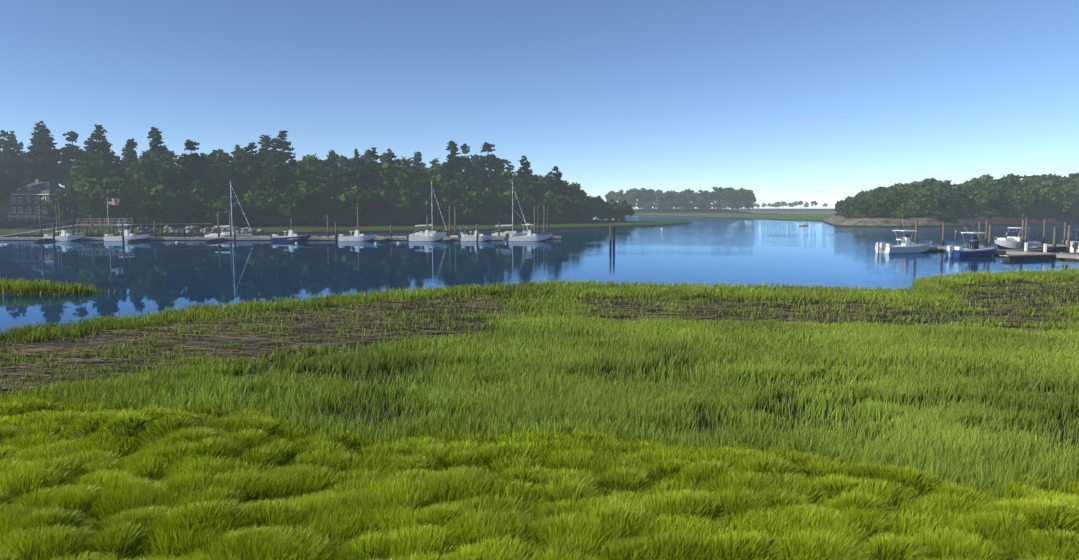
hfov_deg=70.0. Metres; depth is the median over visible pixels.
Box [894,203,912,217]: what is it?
shrub
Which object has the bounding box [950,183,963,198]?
oak tree
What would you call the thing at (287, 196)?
tree
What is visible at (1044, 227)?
piling
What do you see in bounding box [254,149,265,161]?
pine tree
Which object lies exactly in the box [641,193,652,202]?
oak tree
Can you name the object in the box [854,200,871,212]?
oak tree
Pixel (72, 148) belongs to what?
pine tree
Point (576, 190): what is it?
oak tree
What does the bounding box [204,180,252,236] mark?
sloop boat
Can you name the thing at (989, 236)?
piling
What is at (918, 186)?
oak tree
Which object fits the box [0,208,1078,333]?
water
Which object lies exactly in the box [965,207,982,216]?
shrub
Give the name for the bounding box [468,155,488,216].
pine tree
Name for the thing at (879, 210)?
shrub
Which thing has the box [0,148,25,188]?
pine tree
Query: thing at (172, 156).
pine tree
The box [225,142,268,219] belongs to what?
pine tree
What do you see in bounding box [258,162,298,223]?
oak tree
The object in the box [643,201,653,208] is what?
shrub
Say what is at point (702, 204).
shrub
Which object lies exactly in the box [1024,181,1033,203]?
pine tree
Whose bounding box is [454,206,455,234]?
piling
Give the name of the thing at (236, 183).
oak tree
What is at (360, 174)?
pine tree
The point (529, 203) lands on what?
shrub
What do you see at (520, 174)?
pine tree
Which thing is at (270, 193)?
shrub
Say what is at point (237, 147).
pine tree
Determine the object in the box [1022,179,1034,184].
oak tree
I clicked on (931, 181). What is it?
oak tree
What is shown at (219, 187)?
oak tree
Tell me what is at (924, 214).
shrub
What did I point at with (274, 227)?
shore terrain
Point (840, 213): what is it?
shrub
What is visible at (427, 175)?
oak tree
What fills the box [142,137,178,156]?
pine tree
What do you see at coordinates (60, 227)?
piling
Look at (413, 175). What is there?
oak tree
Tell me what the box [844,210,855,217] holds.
shrub
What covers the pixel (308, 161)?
oak tree
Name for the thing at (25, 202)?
shingled house
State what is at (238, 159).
oak tree
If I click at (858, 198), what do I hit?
oak tree
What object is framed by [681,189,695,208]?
oak tree
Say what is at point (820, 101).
sky
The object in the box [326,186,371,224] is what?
tree
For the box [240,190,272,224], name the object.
tree
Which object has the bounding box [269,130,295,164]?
pine tree
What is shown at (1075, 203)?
pine tree
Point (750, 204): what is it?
shrub
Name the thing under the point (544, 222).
piling
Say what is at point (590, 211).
shrub
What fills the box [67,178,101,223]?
shrub
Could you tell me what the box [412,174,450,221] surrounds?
oak tree
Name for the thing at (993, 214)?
shrub
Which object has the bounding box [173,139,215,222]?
pine tree
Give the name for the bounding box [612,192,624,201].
oak tree
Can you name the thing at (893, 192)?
oak tree
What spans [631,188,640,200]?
oak tree
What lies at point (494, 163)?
pine tree
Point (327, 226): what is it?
piling
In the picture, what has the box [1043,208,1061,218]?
shrub
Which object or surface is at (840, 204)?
oak tree
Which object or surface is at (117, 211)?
shrub
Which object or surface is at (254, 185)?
oak tree
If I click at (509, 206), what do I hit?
shrub
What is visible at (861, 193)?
oak tree
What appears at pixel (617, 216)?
shrub
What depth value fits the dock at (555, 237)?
139.80 m
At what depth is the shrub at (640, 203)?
617.00 m
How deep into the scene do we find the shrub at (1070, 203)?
284.88 m
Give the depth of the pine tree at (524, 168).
268.86 m
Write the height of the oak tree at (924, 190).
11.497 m
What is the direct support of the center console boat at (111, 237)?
on the water
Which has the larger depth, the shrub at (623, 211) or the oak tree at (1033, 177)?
the oak tree at (1033, 177)
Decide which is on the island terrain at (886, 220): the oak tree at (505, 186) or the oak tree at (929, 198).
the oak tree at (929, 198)
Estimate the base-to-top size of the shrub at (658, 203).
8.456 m
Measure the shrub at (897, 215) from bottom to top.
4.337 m
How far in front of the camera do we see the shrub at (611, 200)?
289.02 m
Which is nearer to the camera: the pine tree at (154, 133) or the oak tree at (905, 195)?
the pine tree at (154, 133)
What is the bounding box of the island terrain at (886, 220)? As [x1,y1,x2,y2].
[821,209,1078,226]
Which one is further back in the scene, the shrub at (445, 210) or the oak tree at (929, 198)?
the oak tree at (929, 198)
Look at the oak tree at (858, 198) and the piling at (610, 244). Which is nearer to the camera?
the piling at (610, 244)
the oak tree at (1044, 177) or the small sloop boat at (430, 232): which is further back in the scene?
the oak tree at (1044, 177)
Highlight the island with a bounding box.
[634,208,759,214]
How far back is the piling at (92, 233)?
136.94 m
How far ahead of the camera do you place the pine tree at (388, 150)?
274.38 m
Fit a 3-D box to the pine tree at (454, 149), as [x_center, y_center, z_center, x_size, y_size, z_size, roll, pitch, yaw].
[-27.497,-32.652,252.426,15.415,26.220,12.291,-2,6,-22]
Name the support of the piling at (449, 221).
in the water
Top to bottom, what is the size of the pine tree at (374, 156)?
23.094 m
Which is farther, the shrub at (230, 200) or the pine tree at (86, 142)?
the pine tree at (86, 142)
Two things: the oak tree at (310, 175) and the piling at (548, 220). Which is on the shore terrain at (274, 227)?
the oak tree at (310, 175)
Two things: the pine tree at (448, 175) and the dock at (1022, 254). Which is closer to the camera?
the dock at (1022, 254)
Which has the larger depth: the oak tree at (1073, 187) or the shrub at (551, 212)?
the oak tree at (1073, 187)
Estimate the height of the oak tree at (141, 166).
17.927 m
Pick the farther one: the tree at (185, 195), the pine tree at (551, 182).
the pine tree at (551, 182)
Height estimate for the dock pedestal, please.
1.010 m
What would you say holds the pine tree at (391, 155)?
on the shore terrain at (274, 227)
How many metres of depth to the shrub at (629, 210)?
288.84 m
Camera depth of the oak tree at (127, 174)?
204.74 m
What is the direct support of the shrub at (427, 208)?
on the shore terrain at (274, 227)
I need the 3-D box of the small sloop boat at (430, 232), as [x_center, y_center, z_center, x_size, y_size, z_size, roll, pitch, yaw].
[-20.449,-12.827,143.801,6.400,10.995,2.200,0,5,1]
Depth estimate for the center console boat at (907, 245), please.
96.60 m
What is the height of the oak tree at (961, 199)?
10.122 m
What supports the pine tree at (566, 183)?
on the shore terrain at (274, 227)
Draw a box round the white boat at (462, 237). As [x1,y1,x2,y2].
[458,230,493,240]
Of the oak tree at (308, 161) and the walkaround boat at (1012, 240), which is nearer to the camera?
the walkaround boat at (1012, 240)
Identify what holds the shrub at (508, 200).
on the shore terrain at (274, 227)
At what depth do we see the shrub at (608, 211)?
273.89 m
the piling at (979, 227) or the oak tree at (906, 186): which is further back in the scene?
the oak tree at (906, 186)
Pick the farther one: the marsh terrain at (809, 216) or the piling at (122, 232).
the marsh terrain at (809, 216)
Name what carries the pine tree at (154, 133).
on the shore terrain at (274, 227)
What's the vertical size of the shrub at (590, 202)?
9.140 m
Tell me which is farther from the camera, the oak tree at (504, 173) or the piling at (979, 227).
the oak tree at (504, 173)
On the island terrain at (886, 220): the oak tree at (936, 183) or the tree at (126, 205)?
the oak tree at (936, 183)
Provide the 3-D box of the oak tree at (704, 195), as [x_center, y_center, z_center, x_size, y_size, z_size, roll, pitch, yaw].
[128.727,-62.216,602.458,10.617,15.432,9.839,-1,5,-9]
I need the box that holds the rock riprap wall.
[137,226,264,233]
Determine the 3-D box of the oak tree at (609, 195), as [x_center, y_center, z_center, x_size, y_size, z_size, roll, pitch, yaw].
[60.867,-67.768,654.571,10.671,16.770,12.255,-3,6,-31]
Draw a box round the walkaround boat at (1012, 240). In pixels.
[994,227,1040,248]
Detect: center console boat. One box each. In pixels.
[43,228,83,240]
[103,218,149,240]
[270,228,311,240]
[875,218,931,252]
[945,209,997,256]
[1070,242,1078,251]
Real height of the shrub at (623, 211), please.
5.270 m
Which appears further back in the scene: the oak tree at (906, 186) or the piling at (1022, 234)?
the oak tree at (906, 186)
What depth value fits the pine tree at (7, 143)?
246.80 m
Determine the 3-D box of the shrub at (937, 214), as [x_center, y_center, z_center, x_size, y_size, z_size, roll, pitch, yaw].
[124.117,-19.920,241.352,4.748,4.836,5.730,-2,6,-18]
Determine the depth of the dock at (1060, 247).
102.31 m
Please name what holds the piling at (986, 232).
in the water
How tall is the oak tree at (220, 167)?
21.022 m
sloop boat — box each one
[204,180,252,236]
[413,182,446,235]
[491,182,527,235]
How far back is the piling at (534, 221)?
141.87 m
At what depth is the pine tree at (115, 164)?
200.95 m
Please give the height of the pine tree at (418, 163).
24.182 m
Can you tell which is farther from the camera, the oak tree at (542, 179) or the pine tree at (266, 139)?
the oak tree at (542, 179)
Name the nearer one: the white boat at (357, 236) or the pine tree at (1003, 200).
the white boat at (357, 236)
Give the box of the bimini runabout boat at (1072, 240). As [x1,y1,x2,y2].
[1062,229,1078,244]
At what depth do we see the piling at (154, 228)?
136.20 m
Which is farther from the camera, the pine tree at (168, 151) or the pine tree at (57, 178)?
the pine tree at (168, 151)
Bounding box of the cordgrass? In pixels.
[0,266,1078,499]
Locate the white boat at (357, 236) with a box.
[337,228,376,240]
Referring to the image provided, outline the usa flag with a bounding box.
[107,198,118,205]
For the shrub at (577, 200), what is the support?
on the shore terrain at (274, 227)
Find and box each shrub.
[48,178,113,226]
[60,207,84,223]
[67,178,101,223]
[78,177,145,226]
[102,184,134,223]
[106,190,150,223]
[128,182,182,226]
[153,187,186,223]
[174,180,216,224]
[198,196,234,224]
[210,195,241,223]
[216,188,244,201]
[228,199,257,224]
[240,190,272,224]
[254,198,283,225]
[264,186,288,223]
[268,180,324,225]
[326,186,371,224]
[413,198,439,222]
[420,194,445,223]
[431,198,461,223]
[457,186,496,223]
[481,188,506,221]
[496,190,524,220]
[498,204,517,221]
[510,192,540,222]
[525,204,549,222]
[536,191,558,218]
[538,200,553,220]
[539,194,576,220]
[555,196,580,219]
[579,196,603,219]
[579,205,600,220]
[582,196,605,219]
[599,205,620,220]
[605,199,615,218]
[607,206,622,220]
[613,200,634,219]
[613,208,626,216]
[637,201,644,207]
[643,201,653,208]
[653,200,663,209]
[675,200,683,208]
[697,203,705,209]
[721,201,729,209]
[731,200,741,207]
[745,202,754,209]
[834,209,845,215]
[842,204,852,211]
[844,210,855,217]
[851,211,864,217]
[869,205,884,215]
[890,210,906,218]
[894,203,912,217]
[906,200,923,209]
[908,203,923,215]
[920,210,932,217]
[929,209,944,219]
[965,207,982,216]
[975,208,990,217]
[983,209,1000,217]
[1013,202,1034,216]
[1015,210,1027,218]
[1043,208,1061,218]
[1046,201,1073,216]
[1061,197,1072,205]
[1063,198,1078,211]
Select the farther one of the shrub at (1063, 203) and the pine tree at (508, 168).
the pine tree at (508, 168)
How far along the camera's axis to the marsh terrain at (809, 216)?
498.73 m
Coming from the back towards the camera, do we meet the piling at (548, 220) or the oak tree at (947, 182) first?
the oak tree at (947, 182)
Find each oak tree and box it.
[0,153,8,167]
[0,171,20,197]
[46,164,75,187]
[69,159,118,223]
[121,165,147,222]
[126,157,170,223]
[145,160,187,223]
[153,154,186,221]
[197,149,241,184]
[205,177,237,222]
[221,165,249,220]
[230,148,264,171]
[242,177,268,222]
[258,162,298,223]
[287,153,336,218]
[292,166,335,221]
[303,154,336,165]
[333,154,359,179]
[345,162,376,220]
[369,162,413,221]
[407,169,433,219]
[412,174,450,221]
[413,171,443,220]
[429,163,456,175]
[446,172,479,221]
[488,173,513,218]
[494,171,516,178]
[496,178,527,219]
[534,174,553,217]
[537,182,562,195]
[568,182,584,199]
[592,195,605,219]
[605,191,614,200]
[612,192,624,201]
[624,189,641,207]
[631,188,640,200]
[637,188,654,209]
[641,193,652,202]
[655,193,666,203]
[665,190,674,205]
[674,192,688,209]
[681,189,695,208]
[697,191,710,201]
[709,186,726,209]
[719,187,735,209]
[724,188,740,209]
[734,187,751,203]
[743,193,753,209]
[835,200,852,211]
[845,197,852,202]
[849,196,863,203]
[851,196,862,209]
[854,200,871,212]
[855,191,868,196]
[860,189,881,205]
[870,193,891,214]
[877,187,893,194]
[886,189,903,199]
[886,196,906,209]
[894,182,911,192]
[895,186,909,200]
[909,182,928,199]
[910,186,941,210]
[912,189,943,209]
[922,178,938,187]
[931,181,956,197]
[935,186,952,196]
[938,180,951,186]
[949,191,972,208]
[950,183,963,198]
[958,178,984,191]
[961,185,977,196]
[967,190,994,210]
[977,175,999,191]
[979,188,995,208]
[989,174,1024,193]
[994,188,1017,203]
[999,173,1023,183]
[1011,185,1044,206]
[1021,174,1039,181]
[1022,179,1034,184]
[1033,174,1062,186]
[1034,178,1073,209]
[1059,177,1074,184]
[1062,182,1078,201]
[1069,172,1078,182]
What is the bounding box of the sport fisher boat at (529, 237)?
[506,211,551,240]
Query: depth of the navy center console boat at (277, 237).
130.91 m
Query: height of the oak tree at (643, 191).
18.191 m
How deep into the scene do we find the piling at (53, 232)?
127.86 m
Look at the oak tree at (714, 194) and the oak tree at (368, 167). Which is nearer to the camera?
the oak tree at (368, 167)
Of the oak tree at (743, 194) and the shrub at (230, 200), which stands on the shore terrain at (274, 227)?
the shrub at (230, 200)
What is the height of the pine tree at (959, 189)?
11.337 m
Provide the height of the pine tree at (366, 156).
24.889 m
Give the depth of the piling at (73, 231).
137.76 m
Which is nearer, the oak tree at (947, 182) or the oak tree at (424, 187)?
the oak tree at (424, 187)
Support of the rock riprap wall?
on the shore terrain at (274, 227)
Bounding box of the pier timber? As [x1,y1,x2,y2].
[0,218,211,236]
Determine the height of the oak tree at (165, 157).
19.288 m
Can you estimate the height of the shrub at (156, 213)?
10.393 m
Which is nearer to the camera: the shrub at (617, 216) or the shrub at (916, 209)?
the shrub at (916, 209)
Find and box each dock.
[0,237,503,241]
[250,235,560,238]
[927,245,968,250]
[938,247,1078,260]
[1029,244,1070,250]
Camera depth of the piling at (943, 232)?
102.94 m
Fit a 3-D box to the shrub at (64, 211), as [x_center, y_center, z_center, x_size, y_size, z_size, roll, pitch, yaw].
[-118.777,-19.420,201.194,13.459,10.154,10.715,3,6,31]
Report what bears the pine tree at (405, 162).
on the shore terrain at (274, 227)
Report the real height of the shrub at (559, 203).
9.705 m
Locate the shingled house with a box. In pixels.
[6,179,85,220]
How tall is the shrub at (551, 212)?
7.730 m
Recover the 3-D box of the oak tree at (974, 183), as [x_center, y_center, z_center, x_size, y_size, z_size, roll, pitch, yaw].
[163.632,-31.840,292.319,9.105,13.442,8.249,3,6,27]
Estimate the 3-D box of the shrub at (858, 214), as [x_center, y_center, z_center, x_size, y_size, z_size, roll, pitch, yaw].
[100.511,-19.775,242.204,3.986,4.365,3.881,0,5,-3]
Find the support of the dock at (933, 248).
in the water
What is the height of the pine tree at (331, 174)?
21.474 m
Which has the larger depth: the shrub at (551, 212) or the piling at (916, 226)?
the shrub at (551, 212)
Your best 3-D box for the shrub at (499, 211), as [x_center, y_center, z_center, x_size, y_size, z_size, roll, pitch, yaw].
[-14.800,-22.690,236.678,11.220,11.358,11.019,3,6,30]
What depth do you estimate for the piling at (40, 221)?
138.30 m
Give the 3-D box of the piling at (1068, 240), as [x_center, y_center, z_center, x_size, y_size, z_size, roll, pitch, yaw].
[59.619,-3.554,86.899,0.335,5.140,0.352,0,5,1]
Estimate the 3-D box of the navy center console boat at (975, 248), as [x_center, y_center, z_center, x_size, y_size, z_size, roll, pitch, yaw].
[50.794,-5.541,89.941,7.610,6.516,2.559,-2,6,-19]
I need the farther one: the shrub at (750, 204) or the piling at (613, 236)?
the shrub at (750, 204)
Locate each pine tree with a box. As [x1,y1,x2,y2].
[0,130,24,204]
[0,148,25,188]
[5,131,25,161]
[17,121,75,182]
[20,124,68,181]
[52,131,86,179]
[70,132,120,220]
[75,138,95,162]
[76,124,120,168]
[108,156,126,217]
[120,138,138,171]
[120,141,137,164]
[131,127,167,220]
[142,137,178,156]
[168,153,189,220]
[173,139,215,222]
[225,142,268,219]
[230,144,239,155]
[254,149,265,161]
[255,135,275,159]
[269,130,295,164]
[271,151,283,165]
[288,158,296,220]
[322,151,346,219]
[327,149,337,164]
[340,158,376,222]
[354,148,360,157]
[360,152,371,161]
[368,147,382,218]
[382,148,391,162]
[385,152,402,174]
[401,156,411,173]
[407,151,428,171]
[407,158,412,168]
[429,158,438,168]
[433,140,475,219]
[436,160,456,201]
[459,143,475,179]
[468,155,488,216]
[471,142,513,218]
[504,161,514,173]
[513,156,536,218]
[514,161,533,216]
[517,169,526,218]
[525,169,540,219]
[533,176,545,219]
[544,166,569,219]
[560,180,574,219]
[937,183,950,206]
[955,186,963,208]
[990,183,1015,216]
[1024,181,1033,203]
[1069,194,1078,210]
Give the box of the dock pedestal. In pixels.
[1024,243,1027,250]
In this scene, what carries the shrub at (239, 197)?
on the shore terrain at (274, 227)
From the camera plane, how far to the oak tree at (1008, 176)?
298.81 m
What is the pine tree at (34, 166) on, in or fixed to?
on the shore terrain at (274, 227)
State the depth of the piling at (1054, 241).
88.73 m
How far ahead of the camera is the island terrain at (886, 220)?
244.50 m
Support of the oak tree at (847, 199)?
on the island terrain at (886, 220)
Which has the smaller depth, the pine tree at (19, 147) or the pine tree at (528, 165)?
the pine tree at (19, 147)
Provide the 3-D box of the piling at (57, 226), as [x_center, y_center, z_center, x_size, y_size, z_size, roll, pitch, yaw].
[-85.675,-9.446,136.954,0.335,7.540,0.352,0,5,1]
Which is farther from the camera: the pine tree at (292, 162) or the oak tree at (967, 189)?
the oak tree at (967, 189)
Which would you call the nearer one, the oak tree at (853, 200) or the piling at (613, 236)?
the piling at (613, 236)
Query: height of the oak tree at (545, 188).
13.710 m
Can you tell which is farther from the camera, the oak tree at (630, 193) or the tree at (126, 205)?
the oak tree at (630, 193)
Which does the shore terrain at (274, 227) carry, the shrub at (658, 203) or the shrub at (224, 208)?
the shrub at (224, 208)
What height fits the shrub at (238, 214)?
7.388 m
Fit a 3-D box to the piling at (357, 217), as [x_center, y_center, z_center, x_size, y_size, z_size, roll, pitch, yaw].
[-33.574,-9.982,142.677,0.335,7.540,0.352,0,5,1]
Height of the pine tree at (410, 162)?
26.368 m
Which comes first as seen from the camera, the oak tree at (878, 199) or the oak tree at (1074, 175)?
the oak tree at (878, 199)
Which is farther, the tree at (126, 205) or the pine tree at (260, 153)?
the pine tree at (260, 153)
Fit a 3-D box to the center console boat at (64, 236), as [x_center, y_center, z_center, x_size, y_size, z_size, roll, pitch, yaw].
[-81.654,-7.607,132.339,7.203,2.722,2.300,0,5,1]
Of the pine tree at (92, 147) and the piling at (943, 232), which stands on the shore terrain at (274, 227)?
the pine tree at (92, 147)
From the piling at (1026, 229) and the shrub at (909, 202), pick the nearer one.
the piling at (1026, 229)
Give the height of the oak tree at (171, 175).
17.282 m
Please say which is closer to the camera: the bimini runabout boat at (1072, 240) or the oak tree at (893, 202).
the bimini runabout boat at (1072, 240)
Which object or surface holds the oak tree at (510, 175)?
on the shore terrain at (274, 227)
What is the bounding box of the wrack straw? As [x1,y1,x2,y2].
[0,279,1078,389]
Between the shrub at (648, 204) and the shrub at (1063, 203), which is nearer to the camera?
the shrub at (1063, 203)
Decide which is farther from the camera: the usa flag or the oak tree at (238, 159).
the oak tree at (238, 159)
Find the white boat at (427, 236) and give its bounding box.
[406,228,445,240]
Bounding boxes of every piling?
[39,205,41,236]
[55,206,58,235]
[58,204,61,234]
[71,210,74,234]
[91,213,93,236]
[153,220,155,236]
[217,212,219,236]
[229,210,231,236]
[327,215,328,236]
[357,206,358,229]
[449,206,450,235]
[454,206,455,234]
[534,206,535,233]
[543,206,544,234]
[547,207,548,238]
[609,226,611,248]
[613,226,614,247]
[915,220,917,242]
[941,221,944,245]
[978,221,980,242]
[984,220,987,245]
[988,225,991,245]
[1020,220,1024,248]
[1024,217,1027,244]
[1042,219,1045,243]
[1052,227,1056,252]
[1063,222,1066,244]
[1066,226,1070,252]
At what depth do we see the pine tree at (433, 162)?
357.14 m
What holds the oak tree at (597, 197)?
on the shore terrain at (274, 227)
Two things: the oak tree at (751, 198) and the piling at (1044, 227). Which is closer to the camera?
the piling at (1044, 227)
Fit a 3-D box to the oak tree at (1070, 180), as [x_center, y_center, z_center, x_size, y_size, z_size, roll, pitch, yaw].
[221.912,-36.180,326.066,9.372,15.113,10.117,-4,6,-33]
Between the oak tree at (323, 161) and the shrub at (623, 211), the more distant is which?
the shrub at (623, 211)
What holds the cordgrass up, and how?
on the marsh terrain at (404, 335)
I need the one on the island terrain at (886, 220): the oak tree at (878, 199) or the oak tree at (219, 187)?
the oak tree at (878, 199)
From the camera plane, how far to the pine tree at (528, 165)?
276.39 m
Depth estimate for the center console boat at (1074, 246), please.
98.09 m
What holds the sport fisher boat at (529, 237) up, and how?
on the water
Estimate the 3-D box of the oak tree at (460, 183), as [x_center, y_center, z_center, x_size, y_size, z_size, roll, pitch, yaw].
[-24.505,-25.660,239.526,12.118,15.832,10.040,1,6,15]
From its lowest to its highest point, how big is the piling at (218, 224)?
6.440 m
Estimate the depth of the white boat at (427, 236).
130.44 m
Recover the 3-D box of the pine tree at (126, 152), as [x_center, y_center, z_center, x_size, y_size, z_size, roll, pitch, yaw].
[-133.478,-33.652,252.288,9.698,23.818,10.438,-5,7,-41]
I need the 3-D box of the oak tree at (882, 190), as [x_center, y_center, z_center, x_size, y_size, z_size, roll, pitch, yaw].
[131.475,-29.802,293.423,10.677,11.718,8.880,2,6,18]
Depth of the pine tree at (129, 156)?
237.13 m
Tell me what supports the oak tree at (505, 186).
on the shore terrain at (274, 227)
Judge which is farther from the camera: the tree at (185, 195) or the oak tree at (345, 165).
the oak tree at (345, 165)
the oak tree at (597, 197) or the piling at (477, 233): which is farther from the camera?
the oak tree at (597, 197)
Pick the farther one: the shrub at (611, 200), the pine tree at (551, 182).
the shrub at (611, 200)
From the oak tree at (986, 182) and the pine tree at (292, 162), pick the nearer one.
the pine tree at (292, 162)
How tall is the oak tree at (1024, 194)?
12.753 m
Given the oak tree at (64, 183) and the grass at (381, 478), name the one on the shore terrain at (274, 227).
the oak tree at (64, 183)
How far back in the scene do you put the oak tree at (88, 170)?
202.31 m
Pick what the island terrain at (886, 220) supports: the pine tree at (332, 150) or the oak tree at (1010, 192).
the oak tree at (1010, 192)
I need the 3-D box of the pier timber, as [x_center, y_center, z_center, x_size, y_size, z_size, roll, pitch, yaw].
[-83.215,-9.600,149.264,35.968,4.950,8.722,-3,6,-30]
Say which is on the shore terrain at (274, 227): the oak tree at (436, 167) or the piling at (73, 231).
the oak tree at (436, 167)
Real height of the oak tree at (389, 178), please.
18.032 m
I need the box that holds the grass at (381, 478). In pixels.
[0,391,1078,559]
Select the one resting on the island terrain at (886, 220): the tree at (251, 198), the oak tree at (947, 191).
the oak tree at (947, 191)
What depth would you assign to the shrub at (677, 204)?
597.83 m
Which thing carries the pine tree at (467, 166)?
on the shore terrain at (274, 227)
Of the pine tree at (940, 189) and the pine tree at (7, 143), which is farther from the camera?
the pine tree at (940, 189)
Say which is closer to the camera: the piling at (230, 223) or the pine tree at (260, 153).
the piling at (230, 223)
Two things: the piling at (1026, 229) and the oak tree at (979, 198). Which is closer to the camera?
the piling at (1026, 229)
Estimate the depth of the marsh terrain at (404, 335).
30.64 m
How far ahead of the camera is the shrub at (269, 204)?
205.51 m
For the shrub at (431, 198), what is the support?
on the shore terrain at (274, 227)
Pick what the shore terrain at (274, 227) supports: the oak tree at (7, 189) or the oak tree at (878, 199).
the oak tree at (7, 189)
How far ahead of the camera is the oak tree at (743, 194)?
603.28 m
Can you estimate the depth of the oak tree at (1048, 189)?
271.51 m
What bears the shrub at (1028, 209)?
on the island terrain at (886, 220)
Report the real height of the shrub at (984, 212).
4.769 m
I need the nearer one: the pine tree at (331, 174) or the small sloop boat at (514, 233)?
the small sloop boat at (514, 233)
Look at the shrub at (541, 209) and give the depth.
246.00 m
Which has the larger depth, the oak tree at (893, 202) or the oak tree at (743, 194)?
the oak tree at (743, 194)
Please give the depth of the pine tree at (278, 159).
239.99 m
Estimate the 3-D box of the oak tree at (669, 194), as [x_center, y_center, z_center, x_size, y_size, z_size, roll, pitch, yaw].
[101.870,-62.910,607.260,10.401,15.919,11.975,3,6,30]
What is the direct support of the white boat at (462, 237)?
on the water
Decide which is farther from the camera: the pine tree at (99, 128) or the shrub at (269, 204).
the pine tree at (99, 128)
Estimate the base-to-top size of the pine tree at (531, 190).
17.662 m
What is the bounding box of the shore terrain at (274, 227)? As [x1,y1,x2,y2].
[0,206,690,235]
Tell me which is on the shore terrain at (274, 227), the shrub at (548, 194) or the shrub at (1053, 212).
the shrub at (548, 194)
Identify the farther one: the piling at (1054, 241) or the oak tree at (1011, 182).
the oak tree at (1011, 182)
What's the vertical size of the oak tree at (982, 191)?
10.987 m
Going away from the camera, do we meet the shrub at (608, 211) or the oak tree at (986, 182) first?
the shrub at (608, 211)
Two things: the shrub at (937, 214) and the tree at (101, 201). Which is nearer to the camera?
the tree at (101, 201)
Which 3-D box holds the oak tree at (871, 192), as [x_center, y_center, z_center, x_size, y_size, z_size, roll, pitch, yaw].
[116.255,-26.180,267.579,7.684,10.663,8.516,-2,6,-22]
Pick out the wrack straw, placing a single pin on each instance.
(376, 335)
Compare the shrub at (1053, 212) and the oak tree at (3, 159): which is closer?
the oak tree at (3, 159)
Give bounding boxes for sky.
[0,0,1078,207]
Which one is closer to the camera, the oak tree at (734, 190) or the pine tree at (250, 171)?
the pine tree at (250, 171)
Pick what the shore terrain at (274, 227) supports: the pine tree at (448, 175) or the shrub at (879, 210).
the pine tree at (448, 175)
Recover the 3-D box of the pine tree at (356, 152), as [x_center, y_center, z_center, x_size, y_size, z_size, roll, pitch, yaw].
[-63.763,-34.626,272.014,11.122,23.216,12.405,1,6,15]
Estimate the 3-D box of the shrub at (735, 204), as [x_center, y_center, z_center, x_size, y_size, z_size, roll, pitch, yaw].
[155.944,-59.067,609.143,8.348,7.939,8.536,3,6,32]
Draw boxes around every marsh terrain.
[0,277,1078,559]
[645,212,836,220]
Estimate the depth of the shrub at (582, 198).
277.00 m
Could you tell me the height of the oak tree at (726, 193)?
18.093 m
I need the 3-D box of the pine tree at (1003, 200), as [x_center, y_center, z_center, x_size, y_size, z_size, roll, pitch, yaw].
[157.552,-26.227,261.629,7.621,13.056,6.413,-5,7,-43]
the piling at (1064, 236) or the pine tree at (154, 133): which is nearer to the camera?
the piling at (1064, 236)
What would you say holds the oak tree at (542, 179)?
on the shore terrain at (274, 227)
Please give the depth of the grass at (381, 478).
12.87 m
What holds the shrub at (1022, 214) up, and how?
on the island terrain at (886, 220)
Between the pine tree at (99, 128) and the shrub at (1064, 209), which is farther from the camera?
the shrub at (1064, 209)
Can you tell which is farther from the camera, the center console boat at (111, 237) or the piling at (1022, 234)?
the center console boat at (111, 237)
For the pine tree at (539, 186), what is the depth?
265.77 m
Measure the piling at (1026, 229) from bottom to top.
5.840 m
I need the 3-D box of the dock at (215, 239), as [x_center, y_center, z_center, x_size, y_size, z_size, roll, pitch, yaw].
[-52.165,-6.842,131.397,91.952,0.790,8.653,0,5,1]
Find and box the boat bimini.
[447,225,473,236]
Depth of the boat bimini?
136.41 m
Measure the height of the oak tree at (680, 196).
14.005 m

